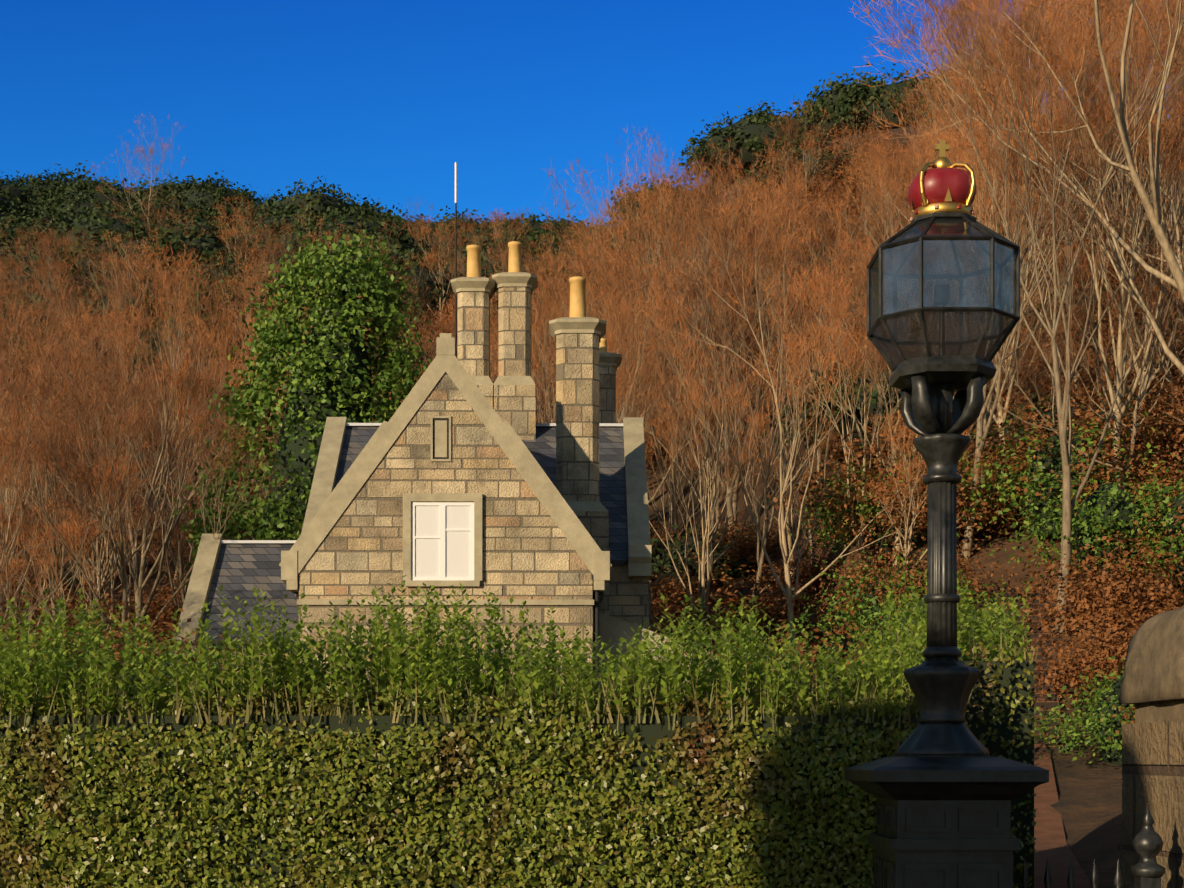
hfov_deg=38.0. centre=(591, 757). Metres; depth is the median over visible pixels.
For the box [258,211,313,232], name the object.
gorse bush
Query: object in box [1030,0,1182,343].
bare tree
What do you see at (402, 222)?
gorse bush
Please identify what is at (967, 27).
bare tree
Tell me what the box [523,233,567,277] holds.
bare tree
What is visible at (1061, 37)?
bare tree
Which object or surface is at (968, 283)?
bare sapling
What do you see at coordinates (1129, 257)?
slope shrub
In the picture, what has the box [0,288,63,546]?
bare tree
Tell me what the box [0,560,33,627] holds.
slope shrub
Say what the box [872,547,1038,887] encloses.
hedge
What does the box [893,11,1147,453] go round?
bare tree
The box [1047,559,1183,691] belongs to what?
shrub
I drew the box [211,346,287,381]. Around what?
slope shrub
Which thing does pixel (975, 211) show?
bare tree
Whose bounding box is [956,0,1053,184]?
bare tree
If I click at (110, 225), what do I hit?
gorse bush
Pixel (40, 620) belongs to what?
slope shrub
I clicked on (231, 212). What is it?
gorse bush
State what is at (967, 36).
bare tree
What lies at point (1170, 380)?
bare sapling
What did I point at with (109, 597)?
slope shrub
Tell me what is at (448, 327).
slope shrub
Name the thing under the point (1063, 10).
bare tree
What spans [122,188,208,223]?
gorse bush
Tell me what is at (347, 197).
gorse bush
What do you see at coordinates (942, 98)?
gorse bush
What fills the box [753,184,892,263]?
slope shrub
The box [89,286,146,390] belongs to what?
bare tree
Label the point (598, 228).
bare tree
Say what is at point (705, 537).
bare tree
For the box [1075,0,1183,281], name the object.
bare tree
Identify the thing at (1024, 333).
bare sapling
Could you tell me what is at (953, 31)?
bare tree
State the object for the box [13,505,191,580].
slope shrub
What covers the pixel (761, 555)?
bare tree
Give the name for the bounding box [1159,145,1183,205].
bare tree
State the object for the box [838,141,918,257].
bare tree
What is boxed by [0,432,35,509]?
bare tree
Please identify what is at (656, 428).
slope shrub
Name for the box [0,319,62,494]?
bare tree
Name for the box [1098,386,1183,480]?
path shrub
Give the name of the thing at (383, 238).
gorse bush
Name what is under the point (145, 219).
bare tree
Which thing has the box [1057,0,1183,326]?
bare tree
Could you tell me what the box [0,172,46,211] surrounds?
gorse bush
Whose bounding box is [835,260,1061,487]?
bare sapling
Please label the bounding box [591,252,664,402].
bare tree
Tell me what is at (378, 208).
gorse bush
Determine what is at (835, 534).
path shrub
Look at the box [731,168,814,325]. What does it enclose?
bare tree
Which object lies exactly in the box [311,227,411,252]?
gorse bush
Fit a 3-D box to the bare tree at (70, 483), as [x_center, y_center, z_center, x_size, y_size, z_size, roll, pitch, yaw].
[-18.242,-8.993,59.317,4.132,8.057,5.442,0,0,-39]
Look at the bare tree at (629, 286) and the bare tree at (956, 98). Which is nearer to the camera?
the bare tree at (956, 98)
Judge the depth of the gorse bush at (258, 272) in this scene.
94.47 m
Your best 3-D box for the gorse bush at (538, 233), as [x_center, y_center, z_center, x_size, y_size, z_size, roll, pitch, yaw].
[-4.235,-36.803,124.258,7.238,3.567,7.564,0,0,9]
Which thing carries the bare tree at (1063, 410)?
on the ground
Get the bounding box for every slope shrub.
[0,364,93,413]
[0,478,89,526]
[0,537,88,627]
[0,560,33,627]
[0,583,179,644]
[0,605,35,641]
[3,334,122,391]
[5,580,92,618]
[5,601,108,649]
[7,496,161,553]
[12,574,187,644]
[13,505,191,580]
[35,402,120,446]
[109,414,197,444]
[113,319,255,374]
[119,566,188,623]
[130,565,190,616]
[159,481,263,548]
[160,374,286,434]
[192,424,276,454]
[208,353,288,382]
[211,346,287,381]
[366,330,434,353]
[409,302,497,342]
[537,404,687,461]
[541,319,677,378]
[640,403,691,451]
[644,413,698,451]
[649,516,688,543]
[649,519,691,586]
[649,559,841,650]
[649,583,841,672]
[650,516,768,594]
[650,520,678,587]
[650,561,745,621]
[650,606,812,654]
[669,509,797,567]
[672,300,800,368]
[697,177,847,248]
[715,582,823,631]
[732,139,882,209]
[733,145,847,204]
[734,243,875,306]
[740,541,850,600]
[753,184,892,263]
[758,269,838,312]
[763,316,955,424]
[763,350,1054,472]
[764,416,1027,528]
[771,150,917,219]
[772,277,956,364]
[774,262,885,310]
[799,123,907,168]
[804,191,909,248]
[805,203,907,248]
[833,149,892,191]
[871,152,918,193]
[874,144,953,178]
[875,228,1029,289]
[880,225,978,272]
[883,200,911,231]
[886,204,1022,254]
[898,279,978,307]
[912,345,1183,441]
[917,344,1024,383]
[958,393,1179,471]
[979,284,1183,390]
[988,149,1071,187]
[1004,281,1176,342]
[1020,186,1182,262]
[1024,259,1159,317]
[1027,242,1140,302]
[1047,155,1147,194]
[1048,196,1124,225]
[1055,234,1183,304]
[1057,304,1183,398]
[1078,199,1182,252]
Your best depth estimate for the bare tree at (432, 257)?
90.05 m
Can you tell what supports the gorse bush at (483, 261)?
on the ground
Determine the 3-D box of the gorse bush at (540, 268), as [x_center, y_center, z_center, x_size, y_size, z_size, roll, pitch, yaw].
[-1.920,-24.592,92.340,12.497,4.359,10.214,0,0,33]
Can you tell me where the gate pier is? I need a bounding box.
[1119,607,1183,887]
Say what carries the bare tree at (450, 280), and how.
on the ground
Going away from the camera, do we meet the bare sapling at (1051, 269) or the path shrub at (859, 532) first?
the path shrub at (859, 532)
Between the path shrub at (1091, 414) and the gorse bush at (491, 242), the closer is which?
the path shrub at (1091, 414)
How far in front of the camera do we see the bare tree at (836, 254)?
55.24 m
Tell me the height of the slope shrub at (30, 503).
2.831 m
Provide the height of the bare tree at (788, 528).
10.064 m
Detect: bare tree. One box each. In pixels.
[0,224,96,320]
[0,253,91,340]
[0,253,154,618]
[0,254,48,308]
[0,271,37,399]
[0,276,42,406]
[0,279,157,639]
[0,280,224,628]
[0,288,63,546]
[0,303,211,628]
[0,305,31,381]
[0,310,95,615]
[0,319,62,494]
[0,345,169,603]
[0,346,98,511]
[0,407,60,560]
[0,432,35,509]
[0,463,69,621]
[1,217,94,297]
[2,250,214,591]
[8,271,38,306]
[11,391,142,575]
[19,299,140,515]
[39,267,145,488]
[44,270,106,409]
[50,276,100,340]
[50,415,194,629]
[52,240,165,372]
[53,225,310,641]
[55,314,202,566]
[70,243,172,312]
[71,227,180,326]
[74,242,278,616]
[75,308,248,587]
[78,309,156,448]
[82,256,154,327]
[87,114,188,222]
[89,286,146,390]
[90,367,146,449]
[93,200,129,221]
[106,441,244,606]
[119,316,269,554]
[120,210,159,231]
[124,185,185,239]
[142,306,285,539]
[151,249,191,322]
[152,281,205,395]
[159,284,286,502]
[164,290,273,501]
[165,204,218,235]
[175,295,310,514]
[179,353,299,538]
[187,257,246,327]
[189,220,297,286]
[189,356,252,492]
[206,198,267,249]
[207,195,295,265]
[209,246,299,383]
[216,394,277,490]
[220,256,276,353]
[222,376,287,499]
[227,414,283,538]
[230,337,286,461]
[232,252,275,306]
[236,241,281,293]
[241,202,316,302]
[257,271,368,390]
[283,260,317,341]
[293,210,348,255]
[325,237,373,296]
[347,218,448,332]
[358,259,418,321]
[362,316,457,419]
[363,274,419,338]
[368,338,432,421]
[376,280,437,399]
[393,212,467,326]
[395,197,469,261]
[396,274,436,390]
[402,311,497,390]
[417,311,491,375]
[421,216,489,276]
[428,208,534,311]
[430,255,496,318]
[430,323,555,422]
[442,292,552,380]
[444,266,497,347]
[447,267,497,330]
[450,293,564,390]
[457,247,683,422]
[462,209,532,245]
[490,252,610,420]
[490,276,696,463]
[492,250,539,317]
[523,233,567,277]
[531,213,734,421]
[531,255,582,421]
[531,274,627,422]
[532,271,673,442]
[536,245,700,414]
[549,303,706,457]
[554,259,593,313]
[554,273,803,631]
[560,231,591,267]
[564,216,606,254]
[564,218,609,274]
[566,152,825,533]
[578,204,617,243]
[582,214,612,248]
[584,219,651,309]
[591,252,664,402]
[596,204,639,248]
[602,188,630,239]
[603,292,683,505]
[615,224,695,441]
[616,188,695,295]
[616,220,758,489]
[616,250,811,624]
[620,290,753,534]
[627,190,718,338]
[630,258,800,527]
[630,316,774,644]
[638,174,959,668]
[643,213,682,291]
[647,181,687,262]
[651,197,765,450]
[656,174,898,620]
[665,196,714,277]
[668,251,871,577]
[704,200,840,439]
[705,200,757,293]
[710,198,763,308]
[715,178,813,375]
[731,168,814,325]
[735,235,807,361]
[746,211,937,606]
[767,157,910,486]
[778,192,891,374]
[811,192,898,320]
[818,128,1019,450]
[829,179,915,315]
[830,66,1066,353]
[830,159,980,364]
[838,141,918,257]
[844,0,1137,392]
[866,80,1036,353]
[874,20,1041,325]
[875,31,1064,346]
[876,0,1183,632]
[881,0,1092,303]
[881,1,1175,559]
[882,1,1003,169]
[887,0,1160,353]
[890,134,953,247]
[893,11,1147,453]
[896,80,985,283]
[898,64,966,155]
[913,0,1029,208]
[914,12,1044,240]
[923,0,1025,143]
[930,3,978,68]
[930,87,978,148]
[932,0,1042,144]
[936,0,1072,235]
[936,4,1083,274]
[947,0,1183,330]
[947,18,1161,419]
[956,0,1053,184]
[967,0,1044,63]
[970,0,1183,462]
[976,0,1183,481]
[978,0,1138,263]
[989,31,1154,294]
[1009,0,1183,397]
[1017,0,1091,130]
[1027,1,1143,240]
[1030,0,1128,65]
[1030,0,1162,128]
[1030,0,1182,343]
[1033,0,1173,245]
[1034,0,1085,143]
[1042,0,1183,256]
[1050,0,1178,263]
[1055,1,1183,209]
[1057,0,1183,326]
[1064,0,1149,115]
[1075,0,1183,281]
[1084,22,1183,401]
[1085,3,1151,182]
[1093,0,1183,211]
[1112,0,1182,180]
[1117,63,1183,358]
[1142,0,1183,259]
[1152,60,1183,232]
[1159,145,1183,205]
[1162,39,1183,195]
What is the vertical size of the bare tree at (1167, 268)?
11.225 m
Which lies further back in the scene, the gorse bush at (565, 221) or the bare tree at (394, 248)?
the gorse bush at (565, 221)
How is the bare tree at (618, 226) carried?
on the ground
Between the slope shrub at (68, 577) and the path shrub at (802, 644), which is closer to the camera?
the path shrub at (802, 644)
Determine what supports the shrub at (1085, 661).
on the ground
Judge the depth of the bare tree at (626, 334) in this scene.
50.81 m
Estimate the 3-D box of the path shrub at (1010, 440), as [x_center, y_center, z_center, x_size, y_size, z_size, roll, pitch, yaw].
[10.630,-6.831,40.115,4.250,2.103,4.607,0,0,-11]
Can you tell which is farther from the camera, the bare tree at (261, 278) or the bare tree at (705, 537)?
the bare tree at (261, 278)
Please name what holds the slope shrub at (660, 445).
on the ground
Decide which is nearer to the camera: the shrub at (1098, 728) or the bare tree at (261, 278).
the shrub at (1098, 728)
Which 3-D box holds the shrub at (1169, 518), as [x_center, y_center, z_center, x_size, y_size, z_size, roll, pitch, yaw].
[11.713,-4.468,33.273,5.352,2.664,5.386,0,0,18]
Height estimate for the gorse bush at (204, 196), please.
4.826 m
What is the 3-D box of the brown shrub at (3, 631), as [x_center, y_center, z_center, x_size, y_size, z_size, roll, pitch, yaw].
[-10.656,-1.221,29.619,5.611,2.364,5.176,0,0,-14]
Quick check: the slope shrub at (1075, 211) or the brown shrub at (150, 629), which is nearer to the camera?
the brown shrub at (150, 629)
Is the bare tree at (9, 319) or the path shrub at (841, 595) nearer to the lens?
the path shrub at (841, 595)
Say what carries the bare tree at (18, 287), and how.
on the ground
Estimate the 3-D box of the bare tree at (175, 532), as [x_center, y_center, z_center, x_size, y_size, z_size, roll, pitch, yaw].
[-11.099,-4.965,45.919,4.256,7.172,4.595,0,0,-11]
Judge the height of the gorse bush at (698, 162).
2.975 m
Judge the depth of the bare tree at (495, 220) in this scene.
89.60 m
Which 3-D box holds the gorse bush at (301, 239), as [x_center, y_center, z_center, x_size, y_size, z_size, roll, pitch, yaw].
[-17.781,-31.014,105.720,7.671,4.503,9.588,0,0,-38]
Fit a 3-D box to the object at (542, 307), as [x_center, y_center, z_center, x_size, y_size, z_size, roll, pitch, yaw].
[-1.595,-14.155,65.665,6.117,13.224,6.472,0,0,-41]
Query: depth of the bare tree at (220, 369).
62.14 m
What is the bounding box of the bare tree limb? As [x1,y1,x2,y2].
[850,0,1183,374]
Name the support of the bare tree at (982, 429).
on the ground
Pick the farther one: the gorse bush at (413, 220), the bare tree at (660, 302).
the gorse bush at (413, 220)
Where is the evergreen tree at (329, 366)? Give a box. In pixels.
[160,222,436,660]
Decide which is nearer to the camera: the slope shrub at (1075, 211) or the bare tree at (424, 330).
the bare tree at (424, 330)
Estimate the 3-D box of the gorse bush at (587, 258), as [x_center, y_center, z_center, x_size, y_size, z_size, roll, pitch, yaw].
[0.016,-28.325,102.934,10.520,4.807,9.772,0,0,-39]
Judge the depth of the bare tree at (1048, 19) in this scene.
99.11 m
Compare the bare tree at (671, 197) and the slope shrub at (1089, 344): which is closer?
the slope shrub at (1089, 344)
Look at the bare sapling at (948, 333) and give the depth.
43.13 m
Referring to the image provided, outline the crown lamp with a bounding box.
[845,140,1048,887]
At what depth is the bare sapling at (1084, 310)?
46.95 m
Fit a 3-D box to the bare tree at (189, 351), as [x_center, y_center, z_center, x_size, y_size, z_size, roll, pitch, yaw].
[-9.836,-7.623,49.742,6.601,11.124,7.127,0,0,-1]
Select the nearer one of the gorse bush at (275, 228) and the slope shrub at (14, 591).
the slope shrub at (14, 591)
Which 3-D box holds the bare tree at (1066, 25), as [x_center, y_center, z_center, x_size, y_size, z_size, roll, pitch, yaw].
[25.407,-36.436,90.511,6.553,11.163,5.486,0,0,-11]
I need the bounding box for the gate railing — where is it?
[1021,804,1164,887]
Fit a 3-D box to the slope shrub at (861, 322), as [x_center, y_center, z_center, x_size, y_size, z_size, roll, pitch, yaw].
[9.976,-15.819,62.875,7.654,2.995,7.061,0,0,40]
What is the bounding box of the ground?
[0,115,1183,887]
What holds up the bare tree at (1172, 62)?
on the ground
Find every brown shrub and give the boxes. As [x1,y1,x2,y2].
[0,600,128,662]
[0,624,79,676]
[1,616,173,665]
[2,619,173,672]
[3,596,278,693]
[26,617,172,653]
[75,641,238,688]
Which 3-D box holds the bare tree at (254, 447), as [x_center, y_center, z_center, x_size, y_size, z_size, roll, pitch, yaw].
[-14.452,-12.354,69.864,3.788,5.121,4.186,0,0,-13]
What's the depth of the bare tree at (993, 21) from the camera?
99.66 m
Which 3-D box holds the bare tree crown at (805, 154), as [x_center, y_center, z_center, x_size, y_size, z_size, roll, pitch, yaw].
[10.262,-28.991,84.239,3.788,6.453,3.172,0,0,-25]
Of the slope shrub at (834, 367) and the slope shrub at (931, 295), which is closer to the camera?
the slope shrub at (834, 367)
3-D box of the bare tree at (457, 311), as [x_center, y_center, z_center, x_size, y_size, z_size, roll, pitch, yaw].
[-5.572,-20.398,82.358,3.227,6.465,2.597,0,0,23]
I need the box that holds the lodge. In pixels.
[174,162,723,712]
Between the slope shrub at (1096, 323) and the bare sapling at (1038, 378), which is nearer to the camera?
the bare sapling at (1038, 378)
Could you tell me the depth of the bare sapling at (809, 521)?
48.90 m
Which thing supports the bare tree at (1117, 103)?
on the ground
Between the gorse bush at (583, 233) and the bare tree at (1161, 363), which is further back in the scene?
the gorse bush at (583, 233)
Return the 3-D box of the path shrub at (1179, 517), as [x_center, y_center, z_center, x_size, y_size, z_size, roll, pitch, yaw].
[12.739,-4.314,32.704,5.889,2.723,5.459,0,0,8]
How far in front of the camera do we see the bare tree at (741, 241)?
79.38 m
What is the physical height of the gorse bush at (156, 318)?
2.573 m
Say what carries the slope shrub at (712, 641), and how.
on the ground
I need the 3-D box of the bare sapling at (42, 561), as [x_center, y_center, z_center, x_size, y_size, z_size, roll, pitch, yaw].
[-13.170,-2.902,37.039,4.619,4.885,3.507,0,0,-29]
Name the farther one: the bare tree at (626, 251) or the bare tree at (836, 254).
the bare tree at (626, 251)
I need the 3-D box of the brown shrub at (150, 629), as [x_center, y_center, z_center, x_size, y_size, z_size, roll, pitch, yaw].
[-8.924,-1.597,32.364,6.082,2.778,6.594,0,0,-6]
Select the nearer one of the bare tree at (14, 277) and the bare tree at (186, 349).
the bare tree at (186, 349)
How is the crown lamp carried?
on the ground
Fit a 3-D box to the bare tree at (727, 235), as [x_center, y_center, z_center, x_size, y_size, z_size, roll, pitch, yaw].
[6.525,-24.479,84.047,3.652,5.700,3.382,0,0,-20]
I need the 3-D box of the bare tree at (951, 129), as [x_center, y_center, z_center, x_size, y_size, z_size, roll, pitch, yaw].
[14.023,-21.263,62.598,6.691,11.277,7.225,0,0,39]
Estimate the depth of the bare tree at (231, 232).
97.72 m
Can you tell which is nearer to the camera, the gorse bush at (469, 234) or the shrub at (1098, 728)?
the shrub at (1098, 728)
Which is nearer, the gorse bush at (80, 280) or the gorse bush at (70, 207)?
the gorse bush at (80, 280)
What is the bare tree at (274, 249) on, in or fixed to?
on the ground
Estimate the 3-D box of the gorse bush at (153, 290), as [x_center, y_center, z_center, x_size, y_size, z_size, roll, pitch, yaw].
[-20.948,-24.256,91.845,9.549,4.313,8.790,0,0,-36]
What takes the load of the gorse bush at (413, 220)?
on the ground
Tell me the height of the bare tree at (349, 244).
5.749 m
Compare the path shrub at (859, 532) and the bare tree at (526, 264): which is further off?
the bare tree at (526, 264)
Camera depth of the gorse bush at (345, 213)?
109.74 m
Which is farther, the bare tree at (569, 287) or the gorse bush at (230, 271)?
the gorse bush at (230, 271)
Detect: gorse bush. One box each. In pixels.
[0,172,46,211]
[0,189,31,218]
[0,204,31,222]
[0,212,27,229]
[0,214,56,251]
[0,217,54,233]
[0,225,31,246]
[0,232,80,269]
[0,253,89,304]
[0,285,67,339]
[0,348,40,403]
[1,289,83,312]
[3,170,25,183]
[4,204,93,229]
[7,163,83,187]
[7,225,50,240]
[12,171,72,197]
[13,318,124,374]
[22,190,64,217]
[23,189,67,205]
[32,209,177,252]
[36,201,158,242]
[38,187,135,218]
[41,181,148,213]
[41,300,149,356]
[46,213,88,230]
[51,173,140,197]
[54,260,125,304]
[55,160,126,187]
[59,203,164,228]
[61,221,207,295]
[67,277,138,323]
[100,261,237,322]
[104,327,144,370]
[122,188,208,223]
[126,173,229,203]
[133,305,159,334]
[138,271,303,332]
[145,275,304,353]
[147,220,259,264]
[148,206,232,238]
[154,178,263,206]
[156,176,242,203]
[165,202,234,227]
[166,249,258,283]
[182,171,256,214]
[192,193,282,227]
[208,224,252,234]
[219,236,280,262]
[223,197,281,225]
[223,220,320,245]
[232,231,272,248]
[234,222,282,234]
[234,279,309,317]
[235,253,324,290]
[237,205,326,231]
[240,251,275,269]
[242,186,296,211]
[248,190,298,205]
[256,219,341,256]
[257,237,325,271]
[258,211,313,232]
[265,175,366,218]
[286,201,418,252]
[293,198,406,238]
[299,214,367,232]
[302,226,406,253]
[303,206,386,226]
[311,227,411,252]
[316,232,423,262]
[329,194,399,222]
[332,236,454,288]
[336,192,379,210]
[350,202,392,221]
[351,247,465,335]
[365,198,412,222]
[365,337,435,384]
[371,213,432,233]
[391,218,437,258]
[393,212,439,226]
[395,217,444,235]
[404,235,436,257]
[410,205,491,236]
[413,225,474,255]
[440,247,465,265]
[442,234,582,277]
[450,215,512,244]
[457,222,567,259]
[485,255,570,278]
[485,258,643,326]
[489,212,570,235]
[491,214,548,234]
[495,212,564,223]
[503,222,558,241]
[525,225,605,258]
[531,297,641,344]
[532,239,660,294]
[533,216,607,227]
[535,214,594,230]
[538,213,592,226]
[555,223,630,246]
[558,220,620,243]
[566,220,631,239]
[597,220,630,239]
[606,173,694,223]
[615,184,688,241]
[626,196,699,258]
[679,117,822,188]
[680,123,745,180]
[711,100,796,131]
[733,107,833,151]
[788,78,863,136]
[790,62,899,141]
[836,62,941,132]
[867,73,929,105]
[918,50,1023,124]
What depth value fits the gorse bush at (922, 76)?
113.11 m
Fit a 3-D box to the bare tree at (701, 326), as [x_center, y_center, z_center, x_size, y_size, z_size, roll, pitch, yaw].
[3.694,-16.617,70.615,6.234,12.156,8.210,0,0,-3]
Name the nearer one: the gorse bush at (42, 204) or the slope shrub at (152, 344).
the slope shrub at (152, 344)
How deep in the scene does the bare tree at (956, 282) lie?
49.31 m
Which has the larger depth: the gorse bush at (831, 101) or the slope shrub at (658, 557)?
the gorse bush at (831, 101)
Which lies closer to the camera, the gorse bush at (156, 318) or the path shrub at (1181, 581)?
the path shrub at (1181, 581)
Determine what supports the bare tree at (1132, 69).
on the ground
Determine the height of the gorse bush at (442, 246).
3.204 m
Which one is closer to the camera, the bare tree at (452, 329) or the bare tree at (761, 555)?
the bare tree at (761, 555)
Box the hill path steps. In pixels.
[972,591,1091,887]
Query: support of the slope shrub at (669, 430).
on the ground
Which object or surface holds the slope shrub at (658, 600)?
on the ground
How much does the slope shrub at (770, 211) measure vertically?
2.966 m
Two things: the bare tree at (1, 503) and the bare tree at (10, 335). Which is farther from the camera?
the bare tree at (10, 335)
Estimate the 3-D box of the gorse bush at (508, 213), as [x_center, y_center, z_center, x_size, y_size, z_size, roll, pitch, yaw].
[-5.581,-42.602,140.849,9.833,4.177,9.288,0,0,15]
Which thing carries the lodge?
on the ground
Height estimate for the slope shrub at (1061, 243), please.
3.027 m
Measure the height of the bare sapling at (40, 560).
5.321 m
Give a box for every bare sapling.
[0,358,293,647]
[0,381,154,644]
[0,413,104,618]
[0,415,164,639]
[0,456,115,648]
[0,514,115,633]
[0,517,43,613]
[0,518,87,632]
[719,387,859,567]
[778,250,956,453]
[792,251,1050,564]
[819,304,938,370]
[833,302,916,453]
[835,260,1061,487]
[863,409,1024,569]
[885,233,1077,355]
[945,192,1183,487]
[947,304,1046,428]
[956,275,1103,409]
[990,314,1102,414]
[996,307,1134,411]
[1009,252,1167,404]
[1012,281,1103,385]
[1013,275,1183,408]
[1020,204,1160,401]
[1084,225,1183,441]
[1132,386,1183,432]
[1157,290,1183,307]
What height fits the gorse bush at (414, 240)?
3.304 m
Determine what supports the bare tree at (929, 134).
on the ground
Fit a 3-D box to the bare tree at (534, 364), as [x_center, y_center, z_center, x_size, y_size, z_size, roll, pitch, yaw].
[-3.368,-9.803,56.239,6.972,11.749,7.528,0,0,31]
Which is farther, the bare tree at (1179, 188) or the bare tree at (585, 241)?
the bare tree at (585, 241)
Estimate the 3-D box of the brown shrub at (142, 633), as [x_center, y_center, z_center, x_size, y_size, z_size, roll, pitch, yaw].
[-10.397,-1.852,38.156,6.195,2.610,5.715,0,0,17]
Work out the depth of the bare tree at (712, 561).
54.38 m
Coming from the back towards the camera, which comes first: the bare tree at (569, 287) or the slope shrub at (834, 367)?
the bare tree at (569, 287)
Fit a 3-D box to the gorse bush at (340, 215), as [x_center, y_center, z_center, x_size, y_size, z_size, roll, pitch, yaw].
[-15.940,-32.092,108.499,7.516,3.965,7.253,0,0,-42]
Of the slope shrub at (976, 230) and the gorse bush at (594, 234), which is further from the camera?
the gorse bush at (594, 234)
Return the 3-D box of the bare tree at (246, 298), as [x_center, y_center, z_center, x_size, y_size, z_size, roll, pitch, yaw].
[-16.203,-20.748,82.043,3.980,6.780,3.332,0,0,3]
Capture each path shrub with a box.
[670,597,886,694]
[781,544,993,653]
[786,435,995,561]
[792,460,882,522]
[793,556,926,628]
[801,489,874,555]
[812,411,993,507]
[826,505,876,554]
[827,473,997,547]
[834,438,1034,560]
[923,393,1182,538]
[957,444,1034,511]
[958,416,1027,473]
[958,417,1121,501]
[968,401,1183,521]
[968,437,1045,508]
[994,363,1183,477]
[1027,430,1183,515]
[1049,353,1183,417]
[1090,452,1183,530]
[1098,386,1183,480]
[1103,481,1183,586]
[1136,571,1183,629]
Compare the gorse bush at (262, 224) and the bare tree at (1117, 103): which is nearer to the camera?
the bare tree at (1117, 103)
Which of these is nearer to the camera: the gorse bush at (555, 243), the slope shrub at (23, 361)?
the slope shrub at (23, 361)
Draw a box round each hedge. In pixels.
[0,575,972,887]
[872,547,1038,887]
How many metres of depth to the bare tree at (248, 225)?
101.15 m
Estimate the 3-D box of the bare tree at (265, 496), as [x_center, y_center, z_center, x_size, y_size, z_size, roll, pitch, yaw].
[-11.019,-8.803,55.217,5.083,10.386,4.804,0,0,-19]
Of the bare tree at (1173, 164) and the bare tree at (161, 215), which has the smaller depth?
the bare tree at (1173, 164)
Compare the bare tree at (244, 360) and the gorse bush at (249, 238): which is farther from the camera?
the gorse bush at (249, 238)
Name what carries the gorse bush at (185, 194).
on the ground
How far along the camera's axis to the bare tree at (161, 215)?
105.10 m
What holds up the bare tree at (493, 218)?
on the ground
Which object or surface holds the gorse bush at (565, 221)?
on the ground
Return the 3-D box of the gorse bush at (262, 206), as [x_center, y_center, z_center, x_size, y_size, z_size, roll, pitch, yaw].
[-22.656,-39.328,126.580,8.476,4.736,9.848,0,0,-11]
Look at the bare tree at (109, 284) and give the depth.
84.08 m
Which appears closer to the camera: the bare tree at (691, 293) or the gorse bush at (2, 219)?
the bare tree at (691, 293)
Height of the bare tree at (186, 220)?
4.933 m
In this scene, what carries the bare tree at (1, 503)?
on the ground
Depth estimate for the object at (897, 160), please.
64.57 m
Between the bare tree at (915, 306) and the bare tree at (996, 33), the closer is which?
the bare tree at (915, 306)
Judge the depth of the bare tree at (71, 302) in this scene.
84.55 m
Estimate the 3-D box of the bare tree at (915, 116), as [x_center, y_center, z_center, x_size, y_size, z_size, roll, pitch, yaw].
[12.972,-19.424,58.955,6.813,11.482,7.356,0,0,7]
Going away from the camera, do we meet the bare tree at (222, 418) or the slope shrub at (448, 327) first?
the bare tree at (222, 418)
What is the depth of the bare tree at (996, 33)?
89.89 m
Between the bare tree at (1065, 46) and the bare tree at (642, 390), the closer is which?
the bare tree at (642, 390)
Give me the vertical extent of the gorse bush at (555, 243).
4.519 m
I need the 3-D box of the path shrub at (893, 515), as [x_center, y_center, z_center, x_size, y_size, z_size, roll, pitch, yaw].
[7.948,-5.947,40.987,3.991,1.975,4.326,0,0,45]
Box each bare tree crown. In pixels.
[747,113,836,247]
[761,103,846,191]
[829,101,878,162]
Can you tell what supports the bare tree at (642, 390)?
on the ground
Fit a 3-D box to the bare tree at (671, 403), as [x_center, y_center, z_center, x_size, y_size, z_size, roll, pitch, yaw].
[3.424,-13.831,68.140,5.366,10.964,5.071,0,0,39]
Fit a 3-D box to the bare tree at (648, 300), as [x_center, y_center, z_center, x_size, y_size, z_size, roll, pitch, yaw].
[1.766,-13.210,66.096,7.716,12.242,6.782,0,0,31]
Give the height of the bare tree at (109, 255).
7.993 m
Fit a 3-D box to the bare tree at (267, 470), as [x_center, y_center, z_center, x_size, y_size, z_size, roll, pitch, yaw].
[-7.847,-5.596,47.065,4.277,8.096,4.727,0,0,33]

